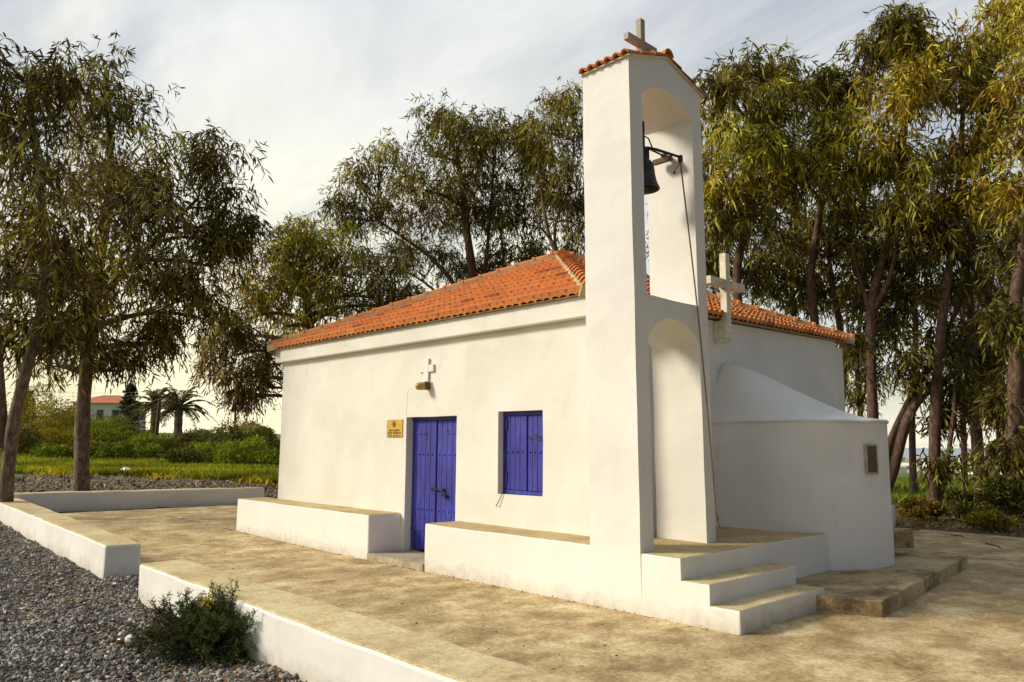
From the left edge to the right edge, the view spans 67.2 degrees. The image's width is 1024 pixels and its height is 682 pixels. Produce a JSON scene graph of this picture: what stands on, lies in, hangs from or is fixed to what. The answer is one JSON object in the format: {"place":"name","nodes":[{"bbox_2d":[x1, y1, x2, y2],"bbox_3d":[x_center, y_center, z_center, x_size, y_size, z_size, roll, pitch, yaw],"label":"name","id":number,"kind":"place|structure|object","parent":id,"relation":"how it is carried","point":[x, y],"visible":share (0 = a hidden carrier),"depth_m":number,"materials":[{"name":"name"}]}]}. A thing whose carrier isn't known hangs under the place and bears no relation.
{"place":"outdoors","nodes":[
{"label":"outdoors","id":0,"kind":"place"},
{"bbox_2d":[10,392,159,396],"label":"power line","id":1,"kind":"object","parent":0,"point":[106,396],"visible":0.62,"depth_m":60.11,"materials":[{"name":"metal"}]},
{"bbox_2d":[236,423,273,431],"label":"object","id":2,"kind":"structure","parent":0,"point":[253,426],"depth_m":93.68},
{"bbox_2d":[0,433,1023,681],"bbox_3d":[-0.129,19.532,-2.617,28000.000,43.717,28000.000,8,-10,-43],"label":"ground","id":3,"kind":"structure","parent":0,"point":[126,485],"depth_m":9.62,"materials":[{"name":"grey gravel"}]},
{"bbox_2d":[0,418,43,453],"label":"bush","id":4,"kind":"object","parent":3,"relation":"on","point":[26,439],"visible":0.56,"depth_m":49.68,"materials":[{"name":"green plant"}]},
{"bbox_2d":[23,392,36,428],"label":"conifer","id":5,"kind":"object","parent":3,"relation":"on","point":[27,406],"visible":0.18,"depth_m":73.55,"materials":[{"name":"green plant"}]},
{"bbox_2d":[7,383,75,432],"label":"bush","id":6,"kind":"object","parent":3,"relation":"on","point":[45,408],"visible":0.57,"depth_m":62.17,"materials":[{"name":"green plant"}]},
{"bbox_2d":[22,442,96,457],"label":"bush","id":7,"kind":"object","parent":3,"relation":"on","point":[50,450],"visible":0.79,"depth_m":47.35,"materials":[{"name":"green plant"}]},
{"bbox_2d":[22,418,100,445],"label":"bush","id":8,"kind":"object","parent":3,"relation":"on","point":[55,435],"visible":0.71,"depth_m":54.08,"materials":[{"name":"green plant"}]},
{"bbox_2d":[0,32,134,501],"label":"eucalyptus tree","id":9,"kind":"object","parent":3,"relation":"on","point":[60,331],"visible":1,"depth_m":16.15,"materials":[{"name":"green plant"}]},
{"bbox_2d":[0,498,140,578],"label":"wall","id":10,"kind":"structure","parent":3,"relation":"on","point":[98,552],"depth_m":11.22,"materials":[{"name":"paint"}]},
{"bbox_2d":[29,405,121,438],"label":"bush","id":11,"kind":"object","parent":3,"relation":"on","point":[71,417],"visible":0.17,"depth_m":65.33,"materials":[{"name":"green plant"}]},
{"bbox_2d":[57,439,103,452],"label":"bush","id":12,"kind":"object","parent":3,"relation":"on","point":[92,442],"visible":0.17,"depth_m":49.92,"materials":[{"name":"green plant"}]},
{"bbox_2d":[50,417,126,444],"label":"bush","id":13,"kind":"object","parent":3,"relation":"on","point":[104,428],"visible":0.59,"depth_m":55.44,"materials":[{"name":"green plant"}]},
{"bbox_2d":[60,412,136,433],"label":"bush","id":14,"kind":"object","parent":3,"relation":"on","point":[120,425],"visible":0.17,"depth_m":64.33,"materials":[{"name":"green plant"}]},
{"bbox_2d":[68,395,146,431],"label":"house","id":15,"kind":"structure","parent":3,"relation":"on","point":[104,405],"depth_m":102.19,"materials":[{"name":"white paint"}]},
{"bbox_2d":[96,410,102,419],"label":"window","id":16,"kind":"structure","parent":15,"relation":"in","point":[101,411],"depth_m":101.95,"materials":[{"name":"grey glass"}]},
{"bbox_2d":[90,440,152,458],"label":"bush","id":17,"kind":"object","parent":3,"relation":"on","point":[116,448],"visible":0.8,"depth_m":48.41,"materials":[{"name":"green plant"}]},
{"bbox_2d":[96,423,149,437],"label":"bush","id":18,"kind":"object","parent":3,"relation":"on","point":[134,428],"visible":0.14,"depth_m":62.01,"materials":[{"name":"green plant"}]},
{"bbox_2d":[111,383,146,427],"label":"conifer","id":19,"kind":"object","parent":3,"relation":"on","point":[125,397],"visible":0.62,"depth_m":77.48,"materials":[{"name":"green plant"}]},
{"bbox_2d":[14,487,264,511],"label":"wall","id":20,"kind":"structure","parent":3,"relation":"on","point":[79,501],"depth_m":18.82,"materials":[{"name":"paint"}]},
{"bbox_2d":[0,450,278,483],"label":"grass","id":21,"kind":"structure","parent":3,"relation":"on","point":[157,461],"depth_m":36.59,"materials":[{"name":"green plant"}]},
{"bbox_2d":[106,428,173,442],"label":"bush","id":22,"kind":"object","parent":3,"relation":"on","point":[125,437],"visible":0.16,"depth_m":56.85,"materials":[{"name":"green plant"}]},
{"bbox_2d":[0,31,285,490],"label":"eucalyptus tree","id":23,"kind":"object","parent":3,"relation":"on","point":[142,193],"visible":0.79,"depth_m":21.48,"materials":[{"name":"green plant"}]},
{"bbox_2d":[14,472,277,497],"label":"clods","id":24,"kind":"object","parent":3,"relation":"on","point":[99,486],"visible":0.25,"depth_m":27.94,"materials":[{"name":"stone"}]},
{"bbox_2d":[125,431,167,457],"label":"bush","id":25,"kind":"object","parent":3,"relation":"on","point":[145,443],"visible":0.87,"depth_m":49.70,"materials":[{"name":"green plant"}]},
{"bbox_2d":[122,387,173,433],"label":"palm tree","id":26,"kind":"object","parent":3,"relation":"on","point":[152,396],"visible":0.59,"depth_m":65.66,"materials":[{"name":"green plant"}]},
{"bbox_2d":[19,464,278,485],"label":"wildflowers","id":27,"kind":"object","parent":3,"relation":"on","point":[259,480],"visible":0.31,"depth_m":32.06,"materials":[{"name":"green plant"}]},
{"bbox_2d":[0,521,306,681],"bbox_3d":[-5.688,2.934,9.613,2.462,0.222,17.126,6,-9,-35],"label":"gravel","id":28,"kind":"structure","parent":3,"relation":"on","point":[18,654],"depth_m":6.90,"materials":[{"name":"grey gravel"}]},
{"bbox_2d":[116,634,134,643],"bbox_3d":[-3.252,2.520,6.520,0.168,0.087,0.082,-1,-8,12],"label":"broken bottle","id":29,"kind":"object","parent":28,"relation":"on","point":[121,640],"visible":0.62,"depth_m":6.49,"materials":[{"name":"brown glass"}]},
{"bbox_2d":[140,432,175,451],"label":"bush","id":30,"kind":"object","parent":3,"relation":"on","point":[164,435],"visible":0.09,"depth_m":56.62,"materials":[{"name":"green plant"}]},
{"bbox_2d":[155,399,161,439],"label":"utility pole","id":31,"kind":"object","parent":3,"relation":"on","point":[158,418],"visible":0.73,"depth_m":55.88,"materials":[{"name":"wood"}]},
{"bbox_2d":[140,383,217,437],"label":"palm tree","id":32,"kind":"object","parent":3,"relation":"on","point":[176,407],"visible":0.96,"depth_m":61.73,"materials":[{"name":"green plant"}]},
{"bbox_2d":[161,442,200,464],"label":"bush","id":33,"kind":"object","parent":3,"relation":"on","point":[179,455],"visible":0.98,"depth_m":42.49,"materials":[{"name":"green plant"}]},
{"bbox_2d":[156,428,211,454],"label":"bush","id":34,"kind":"object","parent":3,"relation":"on","point":[189,436],"visible":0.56,"depth_m":51.31,"materials":[{"name":"green plant"}]},
{"bbox_2d":[123,577,260,666],"bbox_3d":[-2.660,2.378,6.314,0.949,0.830,1.439,8,-10,-43],"label":"spiny shrub","id":35,"kind":"object","parent":3,"relation":"on","point":[203,627],"visible":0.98,"depth_m":6.19,"materials":[{"name":"green plant"}]},
{"bbox_2d":[186,438,237,463],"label":"bush","id":36,"kind":"object","parent":3,"relation":"on","point":[208,452],"visible":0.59,"depth_m":44.76,"materials":[{"name":"green plant"}]},
{"bbox_2d":[186,426,244,438],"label":"bush","id":37,"kind":"object","parent":3,"relation":"on","point":[207,430],"visible":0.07,"depth_m":59.68,"materials":[{"name":"green plant"}]},
{"bbox_2d":[195,422,267,454],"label":"bush","id":38,"kind":"object","parent":3,"relation":"on","point":[220,436],"visible":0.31,"depth_m":49.81,"materials":[{"name":"green plant"}]},
{"bbox_2d":[213,417,276,439],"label":"bush","id":39,"kind":"object","parent":3,"relation":"on","point":[245,428],"visible":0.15,"depth_m":54.74,"materials":[{"name":"green plant"}]},
{"bbox_2d":[213,435,279,464],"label":"bush","id":40,"kind":"object","parent":3,"relation":"on","point":[257,454],"visible":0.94,"depth_m":41.84,"materials":[{"name":"green plant"}]},
{"bbox_2d":[234,426,279,453],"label":"bush","id":41,"kind":"object","parent":3,"relation":"on","point":[273,441],"visible":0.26,"depth_m":45.96,"materials":[{"name":"green plant"}]},
{"bbox_2d":[186,210,446,427],"bbox_3d":[-6.976,0.225,29.369,9.925,10.713,7.421,-2,-8,16],"label":"eucalyptus tree","id":42,"kind":"object","parent":3,"relation":"on","point":[303,283],"visible":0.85,"depth_m":27.94,"materials":[{"name":"green plant"}]},
{"bbox_2d":[137,559,572,681],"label":"wall","id":43,"kind":"structure","parent":3,"relation":"on","point":[307,639],"depth_m":5.49,"materials":[{"name":"paint"}]},
{"bbox_2d":[316,88,573,289],"bbox_3d":[-2.733,-1.989,32.732,10.812,16.459,7.358,-1,-8,8],"label":"eucalyptus tree","id":44,"kind":"object","parent":3,"relation":"on","point":[458,189],"visible":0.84,"depth_m":32.44,"materials":[{"name":"green plant"}]},
{"bbox_2d":[510,76,585,255],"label":"eucalyptus tree","id":45,"kind":"object","parent":3,"relation":"on","point":[554,199],"visible":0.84,"depth_m":29.96,"materials":[{"name":"green plant"}]},
{"bbox_2d":[644,141,749,298],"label":"eucalyptus tree","id":46,"kind":"object","parent":3,"relation":"on","point":[705,176],"visible":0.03,"depth_m":29.15,"materials":[{"name":"green plant"}]},
{"bbox_2d":[692,36,831,310],"bbox_3d":[6.939,-2.286,22.527,4.671,14.479,6.580,-2,-8,14],"label":"eucalyptus tree","id":47,"kind":"object","parent":3,"relation":"on","point":[753,142],"visible":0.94,"depth_m":21.88,"materials":[{"name":"green plant"}]},
{"bbox_2d":[737,134,844,324],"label":"eucalyptus tree","id":48,"kind":"object","parent":3,"relation":"on","point":[795,312],"visible":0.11,"depth_m":30.59,"materials":[{"name":"green plant"}]},
{"bbox_2d":[751,61,904,400],"bbox_3d":[9.605,-1.914,23.078,4.416,13.965,5.853,-1,-8,9],"label":"eucalyptus tree","id":49,"kind":"object","parent":3,"relation":"on","point":[830,140],"visible":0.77,"depth_m":23.39,"materials":[{"name":"green plant"}]},
{"bbox_2d":[808,187,909,416],"bbox_3d":[12.912,-0.081,28.128,4.772,12.182,3.578,8,-10,-43],"label":"eucalyptus tree","id":50,"kind":"object","parent":3,"relation":"on","point":[859,402],"visible":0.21,"depth_m":28.12,"materials":[{"name":"green plant"}]},
{"bbox_2d":[892,505,895,527],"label":"wall","id":51,"kind":"structure","parent":3,"relation":"on","point":[893,516],"depth_m":16.53,"materials":[{"name":"paint"}]},
{"bbox_2d":[899,467,906,472],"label":"building","id":52,"kind":"structure","parent":3,"relation":"on","point":[903,470],"depth_m":943.50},
{"bbox_2d":[821,0,992,418],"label":"eucalyptus tree","id":53,"kind":"object","parent":3,"relation":"on","point":[914,84],"visible":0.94,"depth_m":21.31,"materials":[{"name":"green plant"}]},
{"bbox_2d":[901,462,920,465],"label":"building","id":54,"kind":"structure","parent":3,"relation":"on","point":[905,463],"depth_m":1355.14,"materials":[{"name":"white paint"}]},
{"bbox_2d":[862,131,970,493],"bbox_3d":[16.306,-1.035,30.481,4.593,14.911,5.963,-2,-8,20],"label":"eucalyptus tree","id":55,"kind":"object","parent":3,"relation":"on","point":[913,485],"visible":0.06,"depth_m":30.84,"materials":[{"name":"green plant"}]},
{"bbox_2d":[896,495,952,520],"bbox_3d":[9.919,4.037,18.617,1.234,0.637,1.285,1,-8,-5],"label":"bush","id":56,"kind":"object","parent":3,"relation":"on","point":[918,507],"visible":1,"depth_m":18.35,"materials":[{"name":"green plant"}]},
{"bbox_2d":[872,30,1019,503],"bbox_3d":[12.089,-1.882,21.595,3.964,13.497,4.395,8,-10,-43],"label":"eucalyptus tree","id":57,"kind":"object","parent":3,"relation":"on","point":[942,417],"visible":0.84,"depth_m":21.45,"materials":[{"name":"green plant"}]},
{"bbox_2d":[892,497,1023,536],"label":"dry grass","id":58,"kind":"structure","parent":3,"relation":"on","point":[941,520],"depth_m":16.85,"materials":[{"name":"brown plant"}]},
{"bbox_2d":[914,179,1020,491],"bbox_3d":[16.666,0.174,28.572,3.650,11.882,7.036,-2,-8,16],"label":"eucalyptus tree","id":59,"kind":"object","parent":3,"relation":"on","point":[963,448],"visible":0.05,"depth_m":27.92,"materials":[{"name":"green plant"}]},
{"bbox_2d":[931,0,1023,502],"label":"eucalyptus tree","id":60,"kind":"object","parent":3,"relation":"on","point":[989,11],"visible":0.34,"depth_m":22.86,"materials":[{"name":"green plant"}]},
{"bbox_2d":[943,486,1012,520],"bbox_3d":[10.465,3.749,17.487,1.294,0.877,1.425,8,-10,-43],"label":"bush","id":61,"kind":"object","parent":3,"relation":"on","point":[962,506],"visible":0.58,"depth_m":17.51,"materials":[{"name":"green plant"}]},
{"bbox_2d":[953,0,1023,522],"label":"eucalyptus tree","id":62,"kind":"object","parent":3,"relation":"on","point":[1008,453],"visible":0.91,"depth_m":18.80,"materials":[{"name":"green plant"}]},
{"bbox_2d":[962,508,1019,531],"bbox_3d":[9.795,3.682,15.883,1.070,0.555,1.029,8,-10,-43],"label":"bush","id":63,"kind":"object","parent":3,"relation":"on","point":[994,518],"visible":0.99,"depth_m":15.71,"materials":[{"name":"green plant"}]},
{"bbox_2d":[965,209,1018,441],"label":"eucalyptus tree","id":64,"kind":"object","parent":3,"relation":"on","point":[997,288],"visible":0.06,"depth_m":27.63,"materials":[{"name":"green plant"}]},
{"bbox_2d":[971,473,1023,527],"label":"bush","id":65,"kind":"object","parent":3,"relation":"on","point":[1007,498],"visible":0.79,"depth_m":16.41,"materials":[{"name":"green plant"}]},
{"bbox_2d":[0,0,1023,447],"label":"sky","id":66,"kind":"structure","parent":0,"point":[316,81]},
{"bbox_2d":[59,505,1023,681],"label":"courtyard","id":67,"kind":"structure","parent":0,"point":[966,624],"depth_m":7.51,"materials":[{"name":"beige stone"}]},
{"bbox_2d":[236,497,400,559],"bbox_3d":[-3.470,3.187,13.206,0.582,0.755,4.489,8,-10,-43],"label":"masonry bench","id":68,"kind":"object","parent":67,"relation":"on","point":[361,533],"visible":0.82,"depth_m":12.42,"materials":[{"name":"paint"}]},
{"bbox_2d":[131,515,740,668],"bbox_3d":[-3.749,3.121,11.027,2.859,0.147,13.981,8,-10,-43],"label":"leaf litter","id":69,"kind":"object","parent":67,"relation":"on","point":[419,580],"visible":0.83,"depth_m":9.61,"materials":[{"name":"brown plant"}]},
{"bbox_2d":[425,521,594,605],"bbox_3d":[0.058,2.728,9.537,0.584,0.740,2.997,8,-10,-43],"label":"masonry bench","id":70,"kind":"object","parent":67,"relation":"on","point":[549,564],"visible":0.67,"depth_m":9.23,"materials":[{"name":"paint"}]},
{"bbox_2d":[267,249,894,570],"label":"chapel","id":71,"kind":"structure","parent":67,"relation":"on","point":[495,425],"depth_m":10.86,"materials":[{"name":"white paint"}]},
{"bbox_2d":[386,419,402,436],"bbox_3d":[-1.850,1.378,12.154,0.018,0.275,0.430,8,-10,-43],"label":"plaque","id":72,"kind":"object","parent":71,"relation":"attached to","point":[394,428],"visible":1,"depth_m":12.14,"materials":[{"name":"gold metal"}]},
{"bbox_2d":[406,380,432,415],"bbox_3d":[-1.481,0.868,11.705,0.229,0.530,0.663,8,-10,-43],"label":"wall lamp","id":73,"kind":"object","parent":71,"relation":"attached to","point":[427,385],"visible":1,"depth_m":11.55,"materials":[{"name":"gold metal"}]},
{"bbox_2d":[410,416,456,549],"bbox_3d":[-1.131,2.125,11.486,0.099,1.981,1.211,8,-10,-43],"label":"door","id":74,"kind":"structure","parent":71,"relation":"in","point":[434,442],"depth_m":11.57,"materials":[{"name":"blue paint"}]},
{"bbox_2d":[496,410,542,505],"bbox_3d":[0.141,1.552,10.122,0.184,1.261,0.833,8,-10,-43],"label":"window","id":75,"kind":"structure","parent":71,"relation":"in","point":[522,435],"depth_m":10.18,"materials":[{"name":"blue paint"}]},
{"bbox_2d":[863,444,878,474],"bbox_3d":[4.650,1.534,10.025,0.230,0.390,0.082,5,-9,-28],"label":"apse window","id":76,"kind":"structure","parent":71,"relation":"in","point":[870,450],"depth_m":9.99,"materials":[{"name":"grey glass"}]},
{"bbox_2d":[578,18,715,613],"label":"bell tower","id":77,"kind":"structure","parent":67,"relation":"on","point":[626,92],"depth_m":8.66,"materials":[{"name":"paint"}]},
{"bbox_2d":[642,121,682,194],"bbox_3d":[1.558,-2.193,9.149,0.927,0.840,0.404,3,-8,-21],"label":"bell","id":78,"kind":"object","parent":77,"relation":"hanging from","point":[651,185],"visible":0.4,"depth_m":9.13,"materials":[{"name":"brown metal"}]},
{"bbox_2d":[673,162,718,526],"bbox_3d":[2.113,-0.027,8.891,0.446,4.258,0.060,1,-8,-7],"label":"bell rope","id":79,"kind":"object","parent":78,"relation":"hanging from","point":[716,516],"visible":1,"depth_m":8.86,"materials":[{"name":"fabric"}]},
{"bbox_2d":[652,153,672,165],"bbox_3d":[1.862,-2.213,9.425,0.201,0.133,0.255,8,-10,-43],"label":"floodlight","id":80,"kind":"object","parent":77,"relation":"attached to","point":[664,158],"visible":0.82,"depth_m":9.35,"materials":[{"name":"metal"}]},
{"bbox_2d":[638,526,830,634],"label":"entrance platform","id":81,"kind":"structure","parent":67,"relation":"on","point":[737,581],"depth_m":7.78,"materials":[{"name":"paint"}]},
{"bbox_2d":[796,545,968,616],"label":"apron slab","id":82,"kind":"structure","parent":67,"relation":"on","point":[910,575],"depth_m":8.94,"materials":[{"name":"concrete"}]},
{"bbox_2d":[893,529,913,547],"bbox_3d":[6.257,3.267,12.432,0.250,0.410,0.350,8,-10,-43],"label":"concrete block","id":83,"kind":"object","parent":67,"relation":"on","point":[904,538],"depth_m":12.32,"materials":[{"name":"beige concrete"}]},
{"bbox_2d":[891,476,973,505],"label":"meadow","id":84,"kind":"structure","parent":0,"point":[900,491],"depth_m":34.30,"materials":[{"name":"green plant"}]},
{"bbox_2d":[903,448,989,458],"bbox_3d":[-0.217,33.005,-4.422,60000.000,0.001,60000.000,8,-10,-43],"label":"sea","id":85,"kind":"structure","parent":0,"point":[956,452],"depth_m":4981.06,"materials":[{"name":"liquid"}]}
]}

